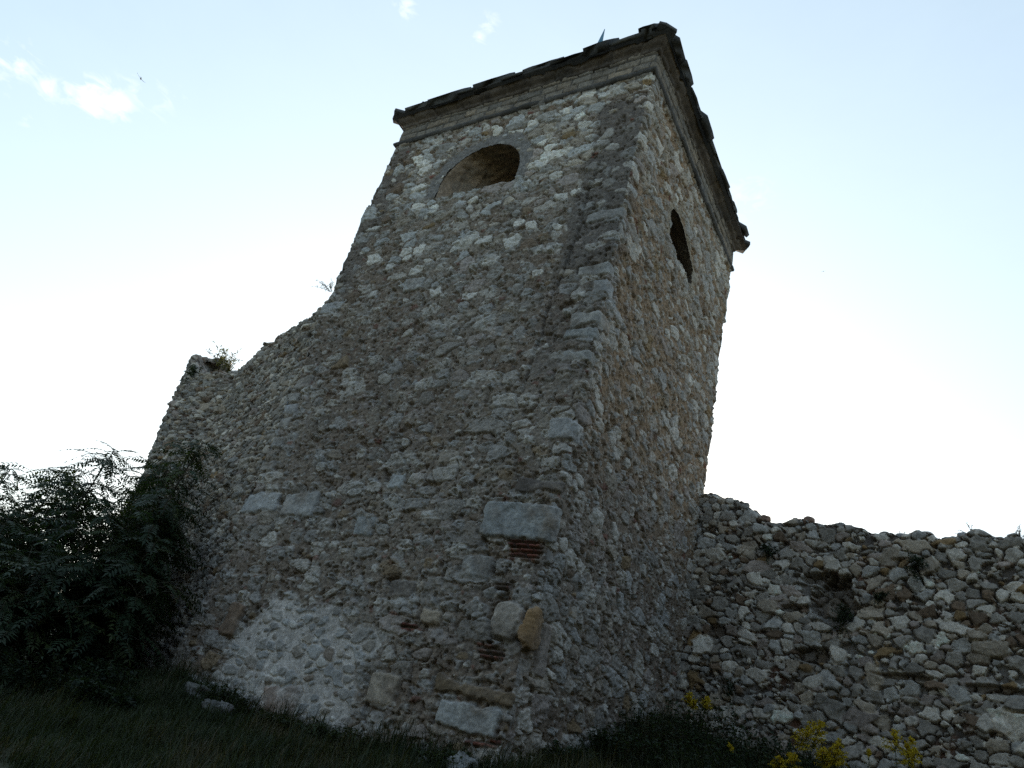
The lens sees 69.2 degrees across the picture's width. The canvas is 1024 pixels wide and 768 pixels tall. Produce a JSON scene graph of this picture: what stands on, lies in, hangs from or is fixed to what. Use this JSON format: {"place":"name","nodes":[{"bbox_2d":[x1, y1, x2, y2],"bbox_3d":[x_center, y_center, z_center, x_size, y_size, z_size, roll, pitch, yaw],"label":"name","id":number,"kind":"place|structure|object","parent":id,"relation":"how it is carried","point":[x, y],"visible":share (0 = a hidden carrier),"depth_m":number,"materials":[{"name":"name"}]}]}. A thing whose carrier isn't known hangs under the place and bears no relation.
{"place":"outdoors","nodes":[
{"label":"outdoors","id":0,"kind":"place"},
{"bbox_2d":[0,629,861,767],"bbox_3d":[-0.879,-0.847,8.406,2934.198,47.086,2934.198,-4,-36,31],"label":"ground","id":1,"kind":"structure","parent":0,"point":[5,765],"depth_m":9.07,"materials":[{"name":"green plant"}]},
{"bbox_2d":[0,574,33,652],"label":"tree of heaven sapling","id":2,"kind":"object","parent":1,"relation":"on","point":[5,593],"visible":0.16,"depth_m":11.08,"materials":[{"name":"green plant"}]},
{"bbox_2d":[0,464,46,535],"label":"tree of heaven sapling","id":3,"kind":"object","parent":1,"relation":"on","point":[17,479],"visible":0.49,"depth_m":14.45,"materials":[{"name":"green plant"}]},
{"bbox_2d":[0,512,64,625],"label":"tree of heaven sapling","id":4,"kind":"object","parent":1,"relation":"on","point":[5,526],"visible":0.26,"depth_m":12.51,"materials":[{"name":"green plant"}]},
{"bbox_2d":[0,462,84,576],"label":"tree of heaven sapling","id":5,"kind":"object","parent":1,"relation":"on","point":[26,506],"visible":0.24,"depth_m":14.21,"materials":[{"name":"green plant"}]},
{"bbox_2d":[0,646,95,695],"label":"undergrowth bush","id":6,"kind":"object","parent":1,"relation":"on","point":[38,677],"visible":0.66,"depth_m":9.98,"materials":[{"name":"green plant"}]},
{"bbox_2d":[0,468,97,555],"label":"tree of heaven sapling","id":7,"kind":"object","parent":1,"relation":"on","point":[70,476],"visible":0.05,"depth_m":15.97,"materials":[{"name":"green plant"}]},
{"bbox_2d":[0,552,120,684],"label":"tree of heaven sapling","id":8,"kind":"object","parent":1,"relation":"on","point":[6,636],"visible":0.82,"depth_m":10.79,"materials":[{"name":"green plant"}]},
{"bbox_2d":[0,440,137,663],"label":"tree of heaven sapling","id":9,"kind":"object","parent":1,"relation":"on","point":[109,463],"visible":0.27,"depth_m":13.77,"materials":[{"name":"green plant"}]},
{"bbox_2d":[0,498,153,674],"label":"tree of heaven sapling","id":10,"kind":"object","parent":1,"relation":"on","point":[80,560],"visible":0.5,"depth_m":11.65,"materials":[{"name":"green plant"}]},
{"bbox_2d":[57,633,140,677],"bbox_3d":[-6.319,4.231,11.316,1.106,0.805,1.223,15,-30,1],"label":"undergrowth bush","id":11,"kind":"object","parent":1,"relation":"on","point":[100,656],"visible":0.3,"depth_m":11.14,"materials":[{"name":"green plant"}]},
{"bbox_2d":[63,674,143,710],"bbox_3d":[-5.404,4.106,9.843,1.276,0.383,1.163,11,-30,8],"label":"undergrowth bush","id":12,"kind":"object","parent":1,"relation":"on","point":[97,689],"visible":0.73,"depth_m":9.57,"materials":[{"name":"green plant"}]},
{"bbox_2d":[2,510,206,675],"bbox_3d":[-6.280,3.590,11.805,2.540,2.890,2.598,11,-30,8],"label":"tree of heaven sapling","id":13,"kind":"object","parent":1,"relation":"on","point":[118,632],"visible":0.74,"depth_m":11.54,"materials":[{"name":"green plant"}]},
{"bbox_2d":[67,657,148,690],"bbox_3d":[-5.627,4.137,10.488,1.264,0.506,1.040,9,-31,11],"label":"undergrowth bush","id":14,"kind":"object","parent":1,"relation":"on","point":[105,675],"visible":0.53,"depth_m":10.33,"materials":[{"name":"green plant"}]},
{"bbox_2d":[37,488,206,671],"bbox_3d":[-6.426,3.452,12.389,2.435,3.586,2.454,24,-31,-13],"label":"tree of heaven sapling","id":15,"kind":"object","parent":1,"relation":"on","point":[155,524],"visible":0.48,"depth_m":12.60,"materials":[{"name":"green plant"}]},
{"bbox_2d":[55,459,192,653],"bbox_3d":[-8.110,3.639,15.354,2.816,4.618,2.714,18,-30,-4],"label":"tree of heaven sapling","id":16,"kind":"object","parent":1,"relation":"on","point":[151,477],"visible":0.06,"depth_m":16.12,"materials":[{"name":"green plant"}]},
{"bbox_2d":[58,438,226,670],"bbox_3d":[-6.956,3.060,13.829,2.799,4.739,2.482,-4,-36,31],"label":"tree of heaven sapling","id":17,"kind":"object","parent":1,"relation":"on","point":[195,454],"visible":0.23,"depth_m":14.49,"materials":[{"name":"green plant"}]},
{"bbox_2d":[184,682,212,698],"bbox_3d":[-4.460,4.381,10.520,0.404,0.247,0.358,-4,-36,31],"label":"fallen stone","id":18,"kind":"object","parent":1,"relation":"on","point":[193,687],"visible":0.47,"depth_m":10.43,"materials":[{"name":"grey stone"}]},
{"bbox_2d":[97,300,327,672],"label":"curtain wall","id":19,"kind":"structure","parent":1,"relation":"on","point":[234,416],"depth_m":16.23,"materials":[{"name":"grey stone"}]},
{"bbox_2d":[179,363,203,381],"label":"plant","id":20,"kind":"object","parent":19,"relation":"on","point":[192,372],"visible":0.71,"depth_m":19.87,"materials":[{"name":"green plant"}]},
{"bbox_2d":[206,341,243,372],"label":"plant","id":21,"kind":"object","parent":19,"relation":"on","point":[227,363],"visible":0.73,"depth_m":19.74,"materials":[{"name":"green plant"}]},
{"bbox_2d":[312,279,333,291],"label":"wall grass","id":22,"kind":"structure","parent":19,"relation":"attached to","point":[332,284],"depth_m":16.54,"materials":[{"name":"green plant"}]},
{"bbox_2d":[201,699,224,712],"bbox_3d":[-4.063,4.415,10.094,0.368,0.211,0.330,-4,-36,31],"label":"fallen stone","id":23,"kind":"object","parent":1,"relation":"on","point":[204,704],"visible":0.45,"depth_m":10.01,"materials":[{"name":"grey stone"}]},
{"bbox_2d":[187,680,251,706],"bbox_3d":[-4.145,4.469,10.640,0.921,0.334,0.917,-4,-36,31],"label":"weed clump","id":24,"kind":"object","parent":1,"relation":"on","point":[225,693],"visible":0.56,"depth_m":10.44,"materials":[{"name":"green plant"}]},
{"bbox_2d":[218,700,233,713],"bbox_3d":[-3.972,4.473,10.181,0.275,0.232,0.306,-4,-36,31],"label":"fallen stone","id":25,"kind":"object","parent":1,"relation":"on","point":[225,705],"visible":0.36,"depth_m":10.19,"materials":[{"name":"grey stone"}]},
{"bbox_2d":[253,707,306,730],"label":"weed clump","id":26,"kind":"object","parent":1,"relation":"on","point":[283,718],"visible":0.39,"depth_m":9.78,"materials":[{"name":"green plant"}]},
{"bbox_2d":[298,715,377,744],"bbox_3d":[-2.147,4.398,9.352,1.092,0.310,0.875,8,-31,13],"label":"weed clump","id":27,"kind":"object","parent":1,"relation":"on","point":[323,730],"visible":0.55,"depth_m":9.22,"materials":[{"name":"green plant"}]},
{"bbox_2d":[411,742,493,767],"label":"weed clump","id":28,"kind":"object","parent":1,"relation":"on","point":[443,759],"visible":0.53,"depth_m":8.33,"materials":[{"name":"green plant"}]},
{"bbox_2d":[169,21,749,767],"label":"stone tower","id":29,"kind":"structure","parent":1,"relation":"on","point":[471,509],"depth_m":12.60,"materials":[{"name":"stone"}]},
{"bbox_2d":[435,143,519,197],"bbox_3d":[-0.275,-4.407,16.225,2.496,1.491,0.940,-4,-36,31],"label":"window","id":30,"kind":"structure","parent":29,"relation":"in","point":[493,164],"depth_m":16.63,"materials":[{"name":"brown stone"}]},
{"bbox_2d":[670,209,691,283],"bbox_3d":[3.324,-2.846,16.262,0.940,1.148,2.532,-4,-36,31],"label":"window","id":31,"kind":"structure","parent":29,"relation":"in","point":[677,234],"depth_m":16.32,"materials":[{"name":"black"}]},
{"bbox_2d":[446,750,477,767],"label":"fallen stone","id":32,"kind":"object","parent":1,"relation":"on","point":[466,759],"visible":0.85,"depth_m":8.26,"materials":[{"name":"grey stone"}]},
{"bbox_2d":[540,739,598,767],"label":"weed clump","id":33,"kind":"object","parent":1,"relation":"on","point":[569,748],"visible":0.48,"depth_m":9.23,"materials":[{"name":"green plant"}]},
{"bbox_2d":[575,722,662,767],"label":"weed clump","id":34,"kind":"object","parent":1,"relation":"on","point":[602,740],"visible":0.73,"depth_m":9.90,"materials":[{"name":"green plant"}]},
{"bbox_2d":[618,692,705,761],"bbox_3d":[2.163,4.992,10.791,1.311,0.845,1.203,-4,-36,31],"label":"weed clump","id":35,"kind":"object","parent":1,"relation":"on","point":[650,726],"visible":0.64,"depth_m":10.65,"materials":[{"name":"green plant"}]},
{"bbox_2d":[638,730,739,767],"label":"weed clump","id":36,"kind":"object","parent":1,"relation":"on","point":[711,764],"visible":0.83,"depth_m":9.57,"materials":[{"name":"green plant"}]},
{"bbox_2d":[681,691,713,748],"bbox_3d":[2.712,5.033,10.885,0.471,0.949,0.420,-4,-36,31],"label":"goldenrod","id":37,"kind":"object","parent":1,"relation":"on","point":[689,696],"visible":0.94,"depth_m":11.00,"materials":[{"name":"yellow plant"}]},
{"bbox_2d":[649,689,756,757],"bbox_3d":[2.924,5.212,11.442,1.548,0.975,1.499,14,-30,3],"label":"weed clump","id":38,"kind":"object","parent":1,"relation":"on","point":[726,728],"visible":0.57,"depth_m":11.22,"materials":[{"name":"green plant"}]},
{"bbox_2d":[727,742,743,767],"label":"goldenrod","id":39,"kind":"object","parent":1,"relation":"on","point":[729,746],"visible":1,"depth_m":9.92,"materials":[{"name":"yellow plant"}]},
{"bbox_2d":[680,722,793,767],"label":"weed clump","id":40,"kind":"object","parent":1,"relation":"on","point":[742,747],"visible":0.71,"depth_m":10.34,"materials":[{"name":"green plant"}]},
{"bbox_2d":[757,756,809,767],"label":"weed clump","id":41,"kind":"object","parent":1,"relation":"on","point":[762,761],"visible":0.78,"depth_m":9.60,"materials":[{"name":"green plant"}]},
{"bbox_2d":[737,731,831,767],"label":"weed clump","id":42,"kind":"object","parent":1,"relation":"on","point":[780,750],"visible":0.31,"depth_m":10.68,"materials":[{"name":"green plant"}]},
{"bbox_2d":[767,752,801,767],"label":"goldenrod","id":43,"kind":"object","parent":1,"relation":"on","point":[790,756],"visible":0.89,"depth_m":9.60,"materials":[{"name":"yellow plant"}]},
{"bbox_2d":[790,719,827,767],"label":"goldenrod","id":44,"kind":"object","parent":1,"relation":"on","point":[807,733],"visible":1,"depth_m":9.97,"materials":[{"name":"yellow plant"}]},
{"bbox_2d":[814,738,848,767],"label":"goldenrod","id":45,"kind":"object","parent":1,"relation":"on","point":[826,756],"visible":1,"depth_m":9.51,"materials":[{"name":"yellow plant"}]},
{"bbox_2d":[674,493,1023,767],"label":"curtain wall","id":46,"kind":"structure","parent":1,"relation":"on","point":[935,669],"depth_m":12.52,"materials":[{"name":"grey stone"}]},
{"bbox_2d":[720,677,735,696],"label":"wall weed","id":47,"kind":"object","parent":46,"relation":"attached to","point":[728,687],"depth_m":13.20,"materials":[{"name":"green plant"}]},
{"bbox_2d":[759,542,778,564],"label":"wall weed","id":48,"kind":"object","parent":46,"relation":"attached to","point":[767,549],"depth_m":14.17,"materials":[{"name":"green plant"}]},
{"bbox_2d":[826,601,860,649],"bbox_3d":[5.579,4.142,12.674,0.723,0.820,0.578,27,-32,-19],"label":"wall weed","id":49,"kind":"object","parent":46,"relation":"attached to","point":[844,617],"depth_m":12.70,"materials":[{"name":"green plant"}]},
{"bbox_2d":[872,591,890,605],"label":"wall weed","id":50,"kind":"object","parent":46,"relation":"attached to","point":[882,595],"depth_m":12.61,"materials":[{"name":"green plant"}]},
{"bbox_2d":[903,549,929,588],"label":"wall weed","id":51,"kind":"object","parent":46,"relation":"attached to","point":[917,564],"depth_m":12.54,"materials":[{"name":"green plant"}]},
{"bbox_2d":[1015,524,1023,538],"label":"wall grass","id":52,"kind":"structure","parent":46,"relation":"attached to","point":[1019,533],"depth_m":12.20,"materials":[{"name":"green plant"}]},
{"bbox_2d":[864,748,872,767],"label":"goldenrod","id":53,"kind":"object","parent":1,"relation":"on","point":[869,752],"visible":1,"depth_m":9.46,"materials":[{"name":"yellow plant"}]},
{"bbox_2d":[881,729,922,767],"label":"goldenrod","id":54,"kind":"object","parent":1,"relation":"on","point":[910,755],"visible":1,"depth_m":9.38,"materials":[{"name":"yellow plant"}]},
{"bbox_2d":[0,0,1023,557],"label":"sky","id":55,"kind":"structure","parent":0,"point":[874,146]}
]}

